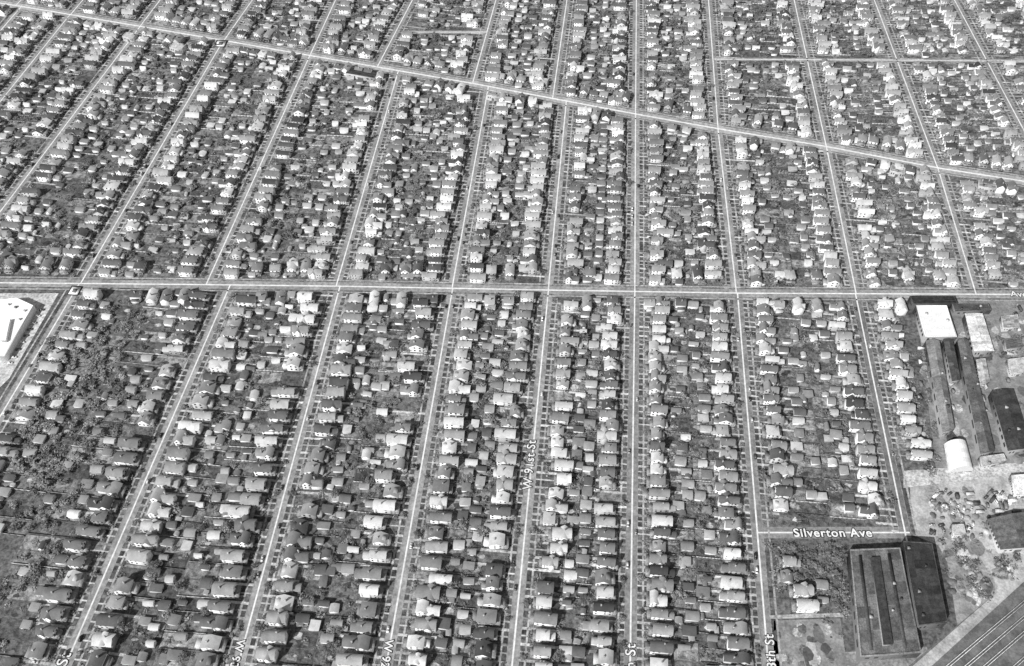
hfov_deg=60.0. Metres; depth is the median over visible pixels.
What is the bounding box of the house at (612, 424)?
[601,418,621,434]
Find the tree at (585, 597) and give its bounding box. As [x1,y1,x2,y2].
[579,594,589,603]
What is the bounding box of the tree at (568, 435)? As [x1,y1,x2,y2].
[564,433,575,439]
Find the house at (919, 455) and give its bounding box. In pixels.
[905,449,932,461]
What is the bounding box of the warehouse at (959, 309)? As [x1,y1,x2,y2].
[949,304,991,315]
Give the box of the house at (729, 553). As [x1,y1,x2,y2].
[723,547,742,559]
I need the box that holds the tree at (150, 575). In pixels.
[143,572,156,579]
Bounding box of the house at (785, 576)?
[777,569,793,584]
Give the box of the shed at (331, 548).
[329,546,334,553]
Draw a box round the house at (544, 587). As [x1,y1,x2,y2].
[534,580,553,595]
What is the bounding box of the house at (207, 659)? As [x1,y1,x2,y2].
[195,652,219,665]
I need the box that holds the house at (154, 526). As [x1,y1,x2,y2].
[138,518,163,534]
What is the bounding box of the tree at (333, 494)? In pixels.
[330,491,337,497]
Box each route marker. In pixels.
[67,286,82,295]
[213,40,227,47]
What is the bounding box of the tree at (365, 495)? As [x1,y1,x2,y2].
[362,492,369,499]
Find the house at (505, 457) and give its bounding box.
[496,449,520,467]
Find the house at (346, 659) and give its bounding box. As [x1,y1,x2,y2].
[335,653,368,665]
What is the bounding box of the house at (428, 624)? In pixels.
[410,616,436,632]
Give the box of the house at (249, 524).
[234,514,261,534]
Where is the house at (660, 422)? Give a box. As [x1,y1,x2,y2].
[650,415,667,429]
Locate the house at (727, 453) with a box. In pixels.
[719,447,738,461]
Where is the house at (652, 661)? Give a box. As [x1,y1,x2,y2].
[645,657,671,665]
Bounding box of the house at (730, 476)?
[718,470,739,483]
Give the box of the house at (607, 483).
[599,476,616,489]
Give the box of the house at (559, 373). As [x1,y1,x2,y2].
[553,367,570,380]
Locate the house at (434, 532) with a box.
[424,525,443,539]
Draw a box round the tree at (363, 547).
[359,543,365,550]
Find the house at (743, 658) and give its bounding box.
[723,651,753,665]
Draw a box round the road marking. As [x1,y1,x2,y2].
[0,0,1023,665]
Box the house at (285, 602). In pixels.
[269,594,294,611]
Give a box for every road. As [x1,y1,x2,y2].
[0,0,1023,665]
[904,462,1023,487]
[913,569,1023,665]
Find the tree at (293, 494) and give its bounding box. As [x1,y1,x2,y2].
[286,489,295,495]
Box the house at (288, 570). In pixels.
[277,561,298,578]
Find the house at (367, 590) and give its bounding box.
[359,583,383,598]
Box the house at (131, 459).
[113,451,141,466]
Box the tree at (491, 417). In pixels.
[483,413,498,426]
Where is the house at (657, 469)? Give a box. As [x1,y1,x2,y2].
[647,463,665,476]
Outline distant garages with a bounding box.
[0,0,1023,533]
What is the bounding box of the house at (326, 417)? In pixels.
[315,412,343,422]
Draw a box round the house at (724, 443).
[719,437,736,448]
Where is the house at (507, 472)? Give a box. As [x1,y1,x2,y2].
[493,464,516,480]
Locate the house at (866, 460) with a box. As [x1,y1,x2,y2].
[858,454,876,467]
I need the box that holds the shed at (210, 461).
[207,458,213,464]
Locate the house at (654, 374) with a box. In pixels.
[648,368,665,384]
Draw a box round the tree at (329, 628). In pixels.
[326,622,338,634]
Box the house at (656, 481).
[646,474,668,488]
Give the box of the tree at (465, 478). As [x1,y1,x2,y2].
[460,472,474,482]
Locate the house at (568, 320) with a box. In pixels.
[557,314,575,327]
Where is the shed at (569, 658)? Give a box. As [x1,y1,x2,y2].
[565,655,571,661]
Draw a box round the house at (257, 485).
[245,477,270,492]
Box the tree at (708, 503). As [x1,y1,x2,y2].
[704,498,712,507]
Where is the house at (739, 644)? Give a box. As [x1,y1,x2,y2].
[726,636,752,651]
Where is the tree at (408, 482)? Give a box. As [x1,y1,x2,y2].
[405,479,412,485]
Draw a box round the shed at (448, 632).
[446,628,450,635]
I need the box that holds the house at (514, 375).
[506,369,528,382]
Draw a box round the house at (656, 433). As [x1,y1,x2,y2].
[648,427,664,440]
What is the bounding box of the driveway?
[0,0,1023,665]
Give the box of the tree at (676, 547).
[673,541,681,553]
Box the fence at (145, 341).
[125,339,168,344]
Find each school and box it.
[0,297,36,360]
[0,319,11,342]
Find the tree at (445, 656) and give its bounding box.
[440,654,448,662]
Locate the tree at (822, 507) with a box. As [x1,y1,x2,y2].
[819,503,827,510]
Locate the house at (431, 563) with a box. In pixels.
[417,555,441,570]
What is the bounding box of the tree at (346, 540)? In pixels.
[341,535,352,543]
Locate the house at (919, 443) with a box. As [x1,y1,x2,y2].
[905,437,931,449]
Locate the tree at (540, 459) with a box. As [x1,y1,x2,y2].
[538,456,544,462]
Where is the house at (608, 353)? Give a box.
[603,348,618,360]
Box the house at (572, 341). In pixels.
[557,336,578,346]
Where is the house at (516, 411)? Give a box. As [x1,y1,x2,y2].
[509,405,523,419]
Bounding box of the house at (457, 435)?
[441,429,464,442]
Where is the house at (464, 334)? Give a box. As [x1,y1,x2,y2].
[456,329,477,341]
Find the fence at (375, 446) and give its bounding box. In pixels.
[361,445,389,447]
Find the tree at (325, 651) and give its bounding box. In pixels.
[319,645,330,653]
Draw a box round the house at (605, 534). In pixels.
[598,528,617,540]
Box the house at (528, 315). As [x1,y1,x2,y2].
[512,310,533,322]
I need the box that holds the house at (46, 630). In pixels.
[35,622,62,639]
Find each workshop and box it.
[949,524,965,537]
[974,358,989,384]
[977,454,1006,469]
[985,512,1023,552]
[999,314,1019,331]
[1002,338,1022,351]
[1005,357,1023,376]
[1008,474,1023,497]
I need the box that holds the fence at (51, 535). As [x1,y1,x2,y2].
[27,533,79,538]
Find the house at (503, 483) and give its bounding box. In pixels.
[496,475,515,492]
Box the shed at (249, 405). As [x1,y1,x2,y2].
[246,402,252,408]
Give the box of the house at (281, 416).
[268,409,292,423]
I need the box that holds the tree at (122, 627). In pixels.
[114,621,129,635]
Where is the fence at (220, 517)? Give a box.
[204,516,235,518]
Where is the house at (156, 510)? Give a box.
[144,501,170,518]
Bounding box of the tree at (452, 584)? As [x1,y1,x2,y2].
[444,578,458,589]
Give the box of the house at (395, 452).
[384,444,409,460]
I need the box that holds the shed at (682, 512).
[679,510,685,515]
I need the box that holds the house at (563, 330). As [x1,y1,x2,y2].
[557,325,570,336]
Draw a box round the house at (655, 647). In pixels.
[645,640,673,655]
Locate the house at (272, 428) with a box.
[261,421,288,434]
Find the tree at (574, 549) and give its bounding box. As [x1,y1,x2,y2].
[570,546,577,552]
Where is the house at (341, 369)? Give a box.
[327,362,351,377]
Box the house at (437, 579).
[425,573,452,586]
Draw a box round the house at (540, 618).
[529,611,557,627]
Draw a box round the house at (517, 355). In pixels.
[510,350,527,361]
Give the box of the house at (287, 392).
[271,387,299,398]
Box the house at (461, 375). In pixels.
[449,369,468,382]
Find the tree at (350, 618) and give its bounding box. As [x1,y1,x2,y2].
[347,615,355,623]
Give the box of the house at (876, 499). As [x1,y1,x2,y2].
[867,492,884,506]
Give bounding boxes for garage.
[0,487,11,497]
[3,657,19,665]
[17,567,29,576]
[19,619,33,629]
[28,602,41,611]
[34,586,46,596]
[37,540,46,549]
[43,494,55,503]
[46,570,57,577]
[54,554,68,564]
[62,461,73,470]
[66,509,81,518]
[77,495,89,504]
[79,479,93,489]
[89,464,104,474]
[92,427,103,435]
[101,448,113,456]
[103,437,116,444]
[115,412,126,419]
[120,655,136,665]
[126,400,139,408]
[136,651,148,662]
[138,616,151,625]
[142,600,154,606]
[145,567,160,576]
[145,639,156,647]
[147,623,160,630]
[148,583,163,592]
[157,599,171,610]
[157,653,168,664]
[159,537,174,547]
[159,554,168,560]
[164,574,175,583]
[165,520,177,529]
[166,613,181,626]
[166,649,182,661]
[174,631,188,641]
[177,599,187,605]
[180,506,194,517]
[180,540,192,550]
[183,528,196,538]
[187,463,198,472]
[187,479,197,486]
[187,493,201,502]
[193,552,203,558]
[193,613,206,621]
[195,502,204,507]
[197,599,208,608]
[199,577,212,589]
[200,563,210,570]
[204,450,214,458]
[205,436,216,444]
[206,530,221,540]
[211,493,221,501]
[213,423,223,433]
[213,519,224,525]
[214,473,228,483]
[214,548,221,554]
[215,434,225,445]
[219,504,230,513]
[220,384,231,392]
[220,467,229,473]
[221,400,228,405]
[221,419,231,430]
[226,452,235,457]
[227,476,239,484]
[228,492,240,501]
[232,434,240,440]
[234,381,244,390]
[235,422,245,430]
[236,363,246,370]
[239,370,248,380]
[239,434,251,442]
[242,411,251,420]
[242,448,251,453]
[246,366,255,371]
[249,389,259,400]
[257,361,265,368]
[266,346,278,353]
[271,358,280,363]
[295,613,309,623]
[302,598,314,605]
[308,551,320,558]
[308,619,320,631]
[314,564,326,575]
[315,537,324,544]
[316,521,330,529]
[318,576,327,587]
[318,599,329,607]
[320,633,334,643]
[321,504,333,515]
[321,549,330,559]
[322,566,335,576]
[329,603,339,613]
[330,619,342,626]
[331,477,343,485]
[331,563,341,571]
[332,466,343,472]
[332,495,338,502]
[336,453,345,461]
[336,511,345,518]
[337,543,347,553]
[338,494,351,503]
[341,563,354,573]
[342,424,351,434]
[347,545,359,553]
[350,416,358,421]
[350,529,360,538]
[351,378,360,383]
[352,402,362,408]
[353,366,364,374]
[355,356,365,363]
[357,345,365,350]
[359,482,369,489]
[360,400,366,408]
[361,448,370,459]
[362,375,370,384]
[363,391,371,396]
[365,447,374,453]
[365,500,373,507]
[369,325,377,330]
[370,459,380,464]
[371,382,380,390]
[375,433,385,442]
[376,337,386,344]
[376,408,387,416]
[377,326,386,332]
[378,375,385,381]
[380,381,389,390]
[383,340,390,345]
[385,350,396,357]
[388,339,398,348]
[391,372,399,379]
[394,318,403,324]
[435,636,447,648]
[437,617,450,629]
[446,588,456,598]
[450,558,459,565]
[451,655,462,665]
[453,540,464,549]
[453,638,464,647]
[457,510,467,520]
[457,609,468,618]
[459,497,470,506]
[459,624,470,635]
[460,592,470,599]
[461,482,470,492]
[462,561,474,570]
[463,468,473,476]
[463,577,474,584]
[465,458,477,466]
[467,431,477,440]
[467,442,476,452]
[467,548,476,555]
[469,393,478,402]
[469,505,481,513]
[469,517,481,525]
[471,419,479,428]
[472,531,483,541]
[475,362,483,368]
[475,476,485,486]
[476,385,485,392]
[476,465,486,472]
[478,332,487,339]
[478,373,485,379]
[479,451,488,460]
[481,353,489,358]
[482,342,493,351]
[482,428,491,437]
[483,418,492,424]
[484,404,494,413]
[485,441,494,450]
[487,314,495,319]
[489,358,500,367]
[492,338,503,345]
[492,369,502,376]
[492,381,503,389]
[494,329,504,336]
[497,320,505,326]
[499,310,508,318]
[559,645,571,655]
[560,630,570,639]
[562,599,570,605]
[563,585,574,593]
[564,570,576,579]
[565,559,573,567]
[567,515,578,524]
[569,488,579,496]
[571,449,581,457]
[571,663,583,665]
[572,437,584,447]
[572,646,584,657]
[573,425,583,433]
[573,461,582,469]
[574,413,584,422]
[575,392,585,397]
[576,554,588,564]
[576,568,588,577]
[577,359,585,366]
[577,371,584,379]
[578,349,586,353]
[578,587,587,593]
[579,337,587,344]
[579,513,590,523]
[579,539,589,546]
[580,500,591,510]
[580,528,590,535]
[582,466,593,471]
[582,486,591,496]
[583,441,594,450]
[583,476,592,486]
[584,419,595,428]
[585,379,596,387]
[585,453,593,462]
[586,369,597,377]
[587,400,595,407]
[588,340,598,348]
[588,389,596,395]
[591,314,599,321]
[592,350,599,357]
[669,345,677,352]
[671,407,681,414]
[673,501,683,510]
[674,456,686,466]
[675,327,683,333]
[676,365,686,372]
[676,385,684,392]
[677,354,687,362]
[677,442,687,451]
[678,555,690,566]
[678,644,690,650]
[680,433,690,440]
[680,541,693,551]
[681,468,691,474]
[681,479,693,488]
[681,582,693,591]
[682,489,692,500]
[682,625,696,636]
[683,519,693,527]
[685,596,695,603]
[685,610,699,621]
[688,341,698,346]
[691,372,702,379]
[692,351,700,358]
[692,363,699,368]
[694,490,705,501]
[695,331,704,338]
[696,586,709,598]
[697,383,706,390]
[697,414,708,423]
[698,393,710,401]
[698,404,710,411]
[698,459,707,467]
[699,447,706,452]
[699,603,710,611]
[700,425,711,432]
[701,470,712,479]
[701,506,711,515]
[703,575,711,582]
[704,530,714,540]
[705,546,716,554]
[706,622,716,630]
[707,634,717,641]
[788,386,798,393]
[790,441,802,451]
[790,452,803,461]
[791,398,802,405]
[792,417,804,424]
[793,407,805,416]
[793,477,802,486]
[794,428,804,438]
[796,374,803,382]
[800,394,806,403]
[802,390,813,397]
[805,490,816,499]
[810,457,820,465]
[815,579,828,589]
[816,492,827,500]
[817,596,828,603]
[820,374,830,379]
[823,422,829,430]
[823,435,833,442]
[826,396,835,405]
[827,457,837,466]
[828,408,838,416]
[829,386,840,391]
[829,429,841,440]
[831,421,840,426]
[838,442,848,452]
[839,465,848,475]
[840,455,851,463]
[842,492,854,502]
[843,503,854,512]
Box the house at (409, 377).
[403,371,425,384]
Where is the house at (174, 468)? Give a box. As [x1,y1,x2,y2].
[162,460,186,476]
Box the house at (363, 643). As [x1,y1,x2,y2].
[342,634,375,652]
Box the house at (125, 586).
[110,577,140,596]
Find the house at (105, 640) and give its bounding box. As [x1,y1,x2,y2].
[89,631,117,649]
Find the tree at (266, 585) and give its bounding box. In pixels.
[263,582,271,590]
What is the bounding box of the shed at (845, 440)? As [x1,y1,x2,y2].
[842,437,848,442]
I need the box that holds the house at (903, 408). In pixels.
[892,402,915,414]
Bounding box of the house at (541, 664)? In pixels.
[532,661,551,665]
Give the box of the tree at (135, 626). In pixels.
[132,623,138,630]
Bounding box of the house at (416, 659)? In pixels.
[405,652,426,665]
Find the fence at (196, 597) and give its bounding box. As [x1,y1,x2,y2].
[176,595,215,598]
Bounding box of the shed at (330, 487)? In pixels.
[326,484,333,489]
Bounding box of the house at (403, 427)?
[395,420,414,434]
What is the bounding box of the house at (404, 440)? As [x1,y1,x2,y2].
[386,433,411,447]
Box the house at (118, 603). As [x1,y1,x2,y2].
[105,595,129,610]
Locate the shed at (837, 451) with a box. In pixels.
[835,449,841,453]
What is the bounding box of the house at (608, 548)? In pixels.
[599,541,617,555]
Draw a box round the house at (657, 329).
[649,324,665,334]
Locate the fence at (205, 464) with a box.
[188,462,220,466]
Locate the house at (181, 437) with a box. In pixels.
[171,428,196,447]
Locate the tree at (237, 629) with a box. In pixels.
[233,625,239,632]
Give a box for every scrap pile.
[930,512,935,518]
[947,578,956,585]
[948,588,956,593]
[966,589,972,596]
[972,513,978,518]
[972,553,978,558]
[979,581,987,588]
[982,528,989,533]
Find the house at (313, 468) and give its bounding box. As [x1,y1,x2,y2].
[300,461,324,476]
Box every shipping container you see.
[965,491,974,495]
[973,501,980,505]
[975,509,984,513]
[989,495,996,502]
[995,509,1003,512]
[999,501,1003,508]
[1003,500,1008,509]
[1007,498,1017,502]
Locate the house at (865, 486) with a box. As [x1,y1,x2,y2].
[857,478,878,493]
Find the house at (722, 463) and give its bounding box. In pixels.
[714,456,736,471]
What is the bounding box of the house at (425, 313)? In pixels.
[415,307,434,319]
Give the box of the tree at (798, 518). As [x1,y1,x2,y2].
[795,514,804,521]
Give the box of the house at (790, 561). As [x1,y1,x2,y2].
[778,555,800,567]
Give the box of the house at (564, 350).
[556,343,573,356]
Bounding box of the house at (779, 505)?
[769,498,788,511]
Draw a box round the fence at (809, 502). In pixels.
[791,500,826,503]
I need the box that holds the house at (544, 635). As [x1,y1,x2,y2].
[532,628,555,642]
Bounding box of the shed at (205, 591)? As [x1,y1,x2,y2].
[203,589,208,595]
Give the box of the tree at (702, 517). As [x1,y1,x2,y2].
[699,514,708,519]
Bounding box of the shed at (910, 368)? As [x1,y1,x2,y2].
[907,366,913,371]
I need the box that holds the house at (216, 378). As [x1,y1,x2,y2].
[200,372,223,383]
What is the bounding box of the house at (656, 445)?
[647,438,664,452]
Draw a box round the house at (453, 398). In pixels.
[445,394,465,403]
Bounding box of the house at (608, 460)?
[599,454,618,466]
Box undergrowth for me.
[0,0,1023,665]
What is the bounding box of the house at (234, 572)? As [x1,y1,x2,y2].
[219,565,247,580]
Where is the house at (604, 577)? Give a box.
[595,568,614,585]
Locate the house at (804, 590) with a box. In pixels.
[788,581,813,598]
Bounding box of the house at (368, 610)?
[356,601,380,619]
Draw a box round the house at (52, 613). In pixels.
[40,603,70,622]
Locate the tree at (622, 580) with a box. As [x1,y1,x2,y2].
[620,576,624,584]
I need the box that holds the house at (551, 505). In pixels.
[541,498,567,513]
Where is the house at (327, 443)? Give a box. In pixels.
[318,436,335,450]
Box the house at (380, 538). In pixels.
[372,531,391,545]
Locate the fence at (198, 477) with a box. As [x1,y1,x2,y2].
[183,476,214,479]
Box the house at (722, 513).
[714,506,736,520]
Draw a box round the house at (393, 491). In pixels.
[383,483,403,499]
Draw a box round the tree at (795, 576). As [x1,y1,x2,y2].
[792,572,803,581]
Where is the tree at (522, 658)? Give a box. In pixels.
[517,653,525,660]
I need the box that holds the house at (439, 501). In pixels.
[426,494,447,509]
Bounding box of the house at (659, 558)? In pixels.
[646,552,666,565]
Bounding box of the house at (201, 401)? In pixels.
[188,393,214,409]
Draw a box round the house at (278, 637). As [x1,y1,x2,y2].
[260,629,287,644]
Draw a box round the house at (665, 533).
[650,527,676,539]
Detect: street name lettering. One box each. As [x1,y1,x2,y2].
[56,652,71,665]
[229,639,245,665]
[380,639,394,665]
[521,440,536,489]
[624,643,635,665]
[764,633,775,665]
[792,528,872,537]
[1010,291,1023,296]
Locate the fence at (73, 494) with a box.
[47,491,100,497]
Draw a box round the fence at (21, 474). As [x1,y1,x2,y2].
[2,472,51,477]
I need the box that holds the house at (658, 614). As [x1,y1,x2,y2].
[647,608,674,620]
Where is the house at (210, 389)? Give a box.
[195,381,220,396]
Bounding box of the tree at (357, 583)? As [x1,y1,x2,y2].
[351,578,360,586]
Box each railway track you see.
[946,601,1023,665]
[965,616,1023,665]
[982,630,1023,665]
[1013,656,1023,665]
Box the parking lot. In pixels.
[773,618,846,665]
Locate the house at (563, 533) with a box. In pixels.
[548,525,571,542]
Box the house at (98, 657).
[85,649,113,665]
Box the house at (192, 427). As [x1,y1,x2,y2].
[176,420,203,434]
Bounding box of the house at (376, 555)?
[362,549,391,562]
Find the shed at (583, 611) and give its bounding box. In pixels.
[581,608,585,614]
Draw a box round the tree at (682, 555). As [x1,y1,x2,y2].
[676,551,685,559]
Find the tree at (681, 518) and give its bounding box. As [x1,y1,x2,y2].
[677,515,687,523]
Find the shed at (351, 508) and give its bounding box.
[348,506,354,511]
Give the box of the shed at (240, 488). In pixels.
[237,486,243,490]
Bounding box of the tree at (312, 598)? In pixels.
[306,596,314,603]
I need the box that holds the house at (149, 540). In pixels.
[130,531,159,548]
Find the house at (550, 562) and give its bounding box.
[539,554,558,569]
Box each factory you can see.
[846,547,921,660]
[899,541,947,630]
[923,339,954,436]
[941,338,960,384]
[954,338,994,458]
[987,390,1023,455]
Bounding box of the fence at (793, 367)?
[779,366,806,368]
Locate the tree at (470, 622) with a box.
[465,615,477,626]
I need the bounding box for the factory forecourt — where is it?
[845,647,926,665]
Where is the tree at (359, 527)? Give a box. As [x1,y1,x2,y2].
[356,524,364,531]
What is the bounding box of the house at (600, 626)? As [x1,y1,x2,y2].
[582,619,612,632]
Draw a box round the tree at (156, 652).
[154,648,160,656]
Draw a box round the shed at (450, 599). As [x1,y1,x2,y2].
[447,597,454,602]
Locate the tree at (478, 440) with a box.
[473,437,482,443]
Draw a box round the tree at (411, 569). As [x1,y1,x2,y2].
[407,565,413,573]
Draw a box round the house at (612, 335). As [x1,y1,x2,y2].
[602,331,619,342]
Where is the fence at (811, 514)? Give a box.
[793,513,827,516]
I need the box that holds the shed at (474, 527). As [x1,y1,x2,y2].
[470,524,477,529]
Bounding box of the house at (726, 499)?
[717,492,742,507]
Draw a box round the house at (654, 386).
[646,379,663,394]
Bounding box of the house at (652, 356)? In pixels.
[645,351,660,361]
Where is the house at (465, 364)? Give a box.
[452,359,471,371]
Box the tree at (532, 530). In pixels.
[528,527,536,533]
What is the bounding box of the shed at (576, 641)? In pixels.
[573,638,580,644]
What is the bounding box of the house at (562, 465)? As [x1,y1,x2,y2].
[551,459,573,471]
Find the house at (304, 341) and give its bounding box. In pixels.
[285,337,309,347]
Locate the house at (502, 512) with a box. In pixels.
[489,505,514,519]
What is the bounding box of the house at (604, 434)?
[597,427,619,443]
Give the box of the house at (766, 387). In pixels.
[759,380,779,394]
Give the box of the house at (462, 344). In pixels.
[455,340,471,350]
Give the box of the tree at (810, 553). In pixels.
[806,550,816,558]
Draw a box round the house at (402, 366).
[397,361,418,371]
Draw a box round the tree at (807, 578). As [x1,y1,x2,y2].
[803,573,811,582]
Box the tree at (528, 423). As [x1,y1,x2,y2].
[523,418,531,425]
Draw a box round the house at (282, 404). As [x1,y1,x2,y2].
[270,399,293,411]
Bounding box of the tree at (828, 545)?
[823,540,833,550]
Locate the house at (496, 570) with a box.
[485,562,505,578]
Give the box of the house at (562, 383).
[553,378,568,389]
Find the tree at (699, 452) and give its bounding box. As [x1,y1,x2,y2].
[693,450,702,457]
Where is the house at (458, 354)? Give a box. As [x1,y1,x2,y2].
[451,348,470,360]
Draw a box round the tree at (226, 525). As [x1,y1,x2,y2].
[219,521,229,532]
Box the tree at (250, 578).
[246,572,254,581]
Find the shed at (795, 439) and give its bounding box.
[792,437,799,441]
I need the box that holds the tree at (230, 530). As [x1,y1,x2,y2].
[227,528,234,533]
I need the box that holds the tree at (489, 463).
[486,459,494,466]
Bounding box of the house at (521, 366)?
[509,361,529,371]
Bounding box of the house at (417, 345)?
[404,338,428,352]
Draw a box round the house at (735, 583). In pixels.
[720,575,744,590]
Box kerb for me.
[0,0,1023,665]
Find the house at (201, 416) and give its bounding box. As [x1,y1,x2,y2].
[189,410,213,422]
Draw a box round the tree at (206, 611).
[200,606,210,615]
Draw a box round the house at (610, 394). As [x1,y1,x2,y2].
[599,389,617,400]
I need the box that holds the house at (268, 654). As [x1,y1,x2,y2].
[253,645,278,663]
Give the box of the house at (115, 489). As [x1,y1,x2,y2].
[96,481,127,498]
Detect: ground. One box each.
[0,0,1023,665]
[0,293,58,386]
[910,473,1023,595]
[920,301,1023,467]
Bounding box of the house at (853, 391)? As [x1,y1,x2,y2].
[842,384,865,397]
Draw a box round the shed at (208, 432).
[204,430,212,435]
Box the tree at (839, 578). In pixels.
[833,573,845,583]
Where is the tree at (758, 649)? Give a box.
[754,646,762,652]
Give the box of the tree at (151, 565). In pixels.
[148,561,159,572]
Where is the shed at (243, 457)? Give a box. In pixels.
[241,455,246,460]
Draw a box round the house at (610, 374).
[605,369,618,381]
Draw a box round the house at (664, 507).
[648,502,675,512]
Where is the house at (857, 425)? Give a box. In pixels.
[847,419,872,432]
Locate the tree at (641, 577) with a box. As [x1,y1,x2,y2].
[635,574,646,582]
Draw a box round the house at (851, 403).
[843,395,864,410]
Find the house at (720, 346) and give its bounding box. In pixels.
[711,341,728,351]
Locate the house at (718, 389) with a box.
[711,384,729,394]
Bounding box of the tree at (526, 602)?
[522,598,530,606]
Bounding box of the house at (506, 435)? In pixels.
[494,427,519,442]
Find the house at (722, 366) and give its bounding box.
[711,360,729,372]
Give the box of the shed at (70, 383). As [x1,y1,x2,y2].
[66,380,74,386]
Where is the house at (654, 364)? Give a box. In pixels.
[645,360,664,373]
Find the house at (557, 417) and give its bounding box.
[549,411,569,424]
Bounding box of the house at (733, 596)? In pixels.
[719,590,747,603]
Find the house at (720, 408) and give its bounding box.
[714,404,732,415]
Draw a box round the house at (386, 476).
[374,468,396,483]
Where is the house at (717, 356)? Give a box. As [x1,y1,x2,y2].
[710,351,731,363]
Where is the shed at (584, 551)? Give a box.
[581,548,586,554]
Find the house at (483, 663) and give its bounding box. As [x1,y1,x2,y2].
[471,660,495,665]
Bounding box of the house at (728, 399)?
[714,393,735,405]
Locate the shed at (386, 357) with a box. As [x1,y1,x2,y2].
[383,355,389,361]
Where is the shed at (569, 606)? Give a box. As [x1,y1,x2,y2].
[565,604,572,609]
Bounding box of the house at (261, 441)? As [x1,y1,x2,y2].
[255,435,282,447]
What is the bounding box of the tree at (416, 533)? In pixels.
[413,530,421,537]
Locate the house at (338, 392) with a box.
[324,386,345,400]
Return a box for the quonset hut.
[943,439,972,472]
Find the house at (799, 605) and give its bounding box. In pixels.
[791,598,819,613]
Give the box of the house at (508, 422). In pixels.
[501,416,519,429]
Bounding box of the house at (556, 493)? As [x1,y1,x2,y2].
[545,487,563,499]
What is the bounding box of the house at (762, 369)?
[756,364,778,374]
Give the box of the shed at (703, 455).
[701,452,706,458]
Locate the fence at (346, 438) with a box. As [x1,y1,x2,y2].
[333,437,360,439]
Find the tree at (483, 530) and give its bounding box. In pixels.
[476,525,487,536]
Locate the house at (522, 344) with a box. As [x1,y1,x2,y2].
[515,338,529,351]
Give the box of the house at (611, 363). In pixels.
[604,358,619,370]
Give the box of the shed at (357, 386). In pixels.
[353,382,359,389]
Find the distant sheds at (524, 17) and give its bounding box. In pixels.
[0,0,1023,80]
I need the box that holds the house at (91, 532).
[75,524,105,539]
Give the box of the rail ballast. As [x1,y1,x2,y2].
[909,582,1023,665]
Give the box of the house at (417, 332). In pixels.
[407,327,427,341]
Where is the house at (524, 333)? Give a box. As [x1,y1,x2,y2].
[517,327,530,341]
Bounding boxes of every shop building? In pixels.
[122,32,137,42]
[169,42,186,52]
[278,59,295,68]
[346,66,377,81]
[425,56,438,66]
[487,90,501,101]
[533,77,548,87]
[888,165,905,177]
[977,180,995,193]
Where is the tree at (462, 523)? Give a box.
[457,517,468,529]
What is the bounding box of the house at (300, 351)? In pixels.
[284,343,308,359]
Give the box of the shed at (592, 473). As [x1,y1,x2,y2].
[590,471,594,476]
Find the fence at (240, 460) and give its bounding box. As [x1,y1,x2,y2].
[224,459,256,461]
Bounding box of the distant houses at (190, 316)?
[0,0,1023,665]
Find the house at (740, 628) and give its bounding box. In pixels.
[723,621,750,636]
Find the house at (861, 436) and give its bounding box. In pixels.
[854,428,874,444]
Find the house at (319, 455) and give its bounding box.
[307,447,329,464]
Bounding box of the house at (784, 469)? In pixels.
[768,462,793,477]
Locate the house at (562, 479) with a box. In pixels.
[554,473,571,485]
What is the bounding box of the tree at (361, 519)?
[356,516,363,522]
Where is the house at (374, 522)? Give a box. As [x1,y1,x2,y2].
[363,515,387,529]
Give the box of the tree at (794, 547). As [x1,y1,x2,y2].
[788,543,797,553]
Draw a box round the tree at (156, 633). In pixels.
[153,631,161,636]
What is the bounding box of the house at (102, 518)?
[90,510,113,525]
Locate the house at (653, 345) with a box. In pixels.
[645,340,668,354]
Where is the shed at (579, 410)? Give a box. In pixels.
[577,408,582,413]
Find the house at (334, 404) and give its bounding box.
[319,396,341,413]
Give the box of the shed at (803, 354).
[800,351,806,357]
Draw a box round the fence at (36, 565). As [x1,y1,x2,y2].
[11,563,67,569]
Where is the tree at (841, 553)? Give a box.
[833,548,847,557]
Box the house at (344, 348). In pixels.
[332,342,352,354]
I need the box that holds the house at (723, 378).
[715,372,732,384]
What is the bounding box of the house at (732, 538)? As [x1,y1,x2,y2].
[718,530,741,546]
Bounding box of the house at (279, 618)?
[264,608,288,627]
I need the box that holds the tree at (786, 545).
[784,543,792,552]
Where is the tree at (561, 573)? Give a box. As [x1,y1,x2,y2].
[559,569,563,578]
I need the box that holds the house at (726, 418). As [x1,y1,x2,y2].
[713,412,735,426]
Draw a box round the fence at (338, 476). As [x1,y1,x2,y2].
[324,476,352,477]
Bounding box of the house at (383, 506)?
[372,499,400,513]
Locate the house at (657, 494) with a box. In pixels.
[644,488,669,500]
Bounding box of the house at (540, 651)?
[530,645,550,659]
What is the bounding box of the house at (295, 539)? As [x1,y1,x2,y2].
[282,530,312,549]
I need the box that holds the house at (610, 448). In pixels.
[601,442,618,454]
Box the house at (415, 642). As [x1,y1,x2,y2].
[402,635,430,650]
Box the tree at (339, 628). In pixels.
[331,624,346,634]
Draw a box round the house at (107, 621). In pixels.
[94,613,123,629]
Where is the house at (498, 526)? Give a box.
[484,521,510,532]
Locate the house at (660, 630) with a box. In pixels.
[648,623,673,637]
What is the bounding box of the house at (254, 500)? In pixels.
[239,492,265,507]
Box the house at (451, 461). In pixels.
[436,455,458,467]
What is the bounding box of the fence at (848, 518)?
[830,516,865,519]
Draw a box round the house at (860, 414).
[850,409,870,421]
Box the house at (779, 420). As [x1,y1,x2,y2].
[767,414,787,426]
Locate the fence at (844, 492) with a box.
[826,490,860,493]
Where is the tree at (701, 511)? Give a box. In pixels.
[698,505,708,515]
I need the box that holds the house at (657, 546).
[649,539,665,553]
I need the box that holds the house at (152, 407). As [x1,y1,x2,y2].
[137,400,159,414]
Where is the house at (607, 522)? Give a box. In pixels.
[595,516,618,528]
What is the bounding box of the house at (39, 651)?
[24,641,53,660]

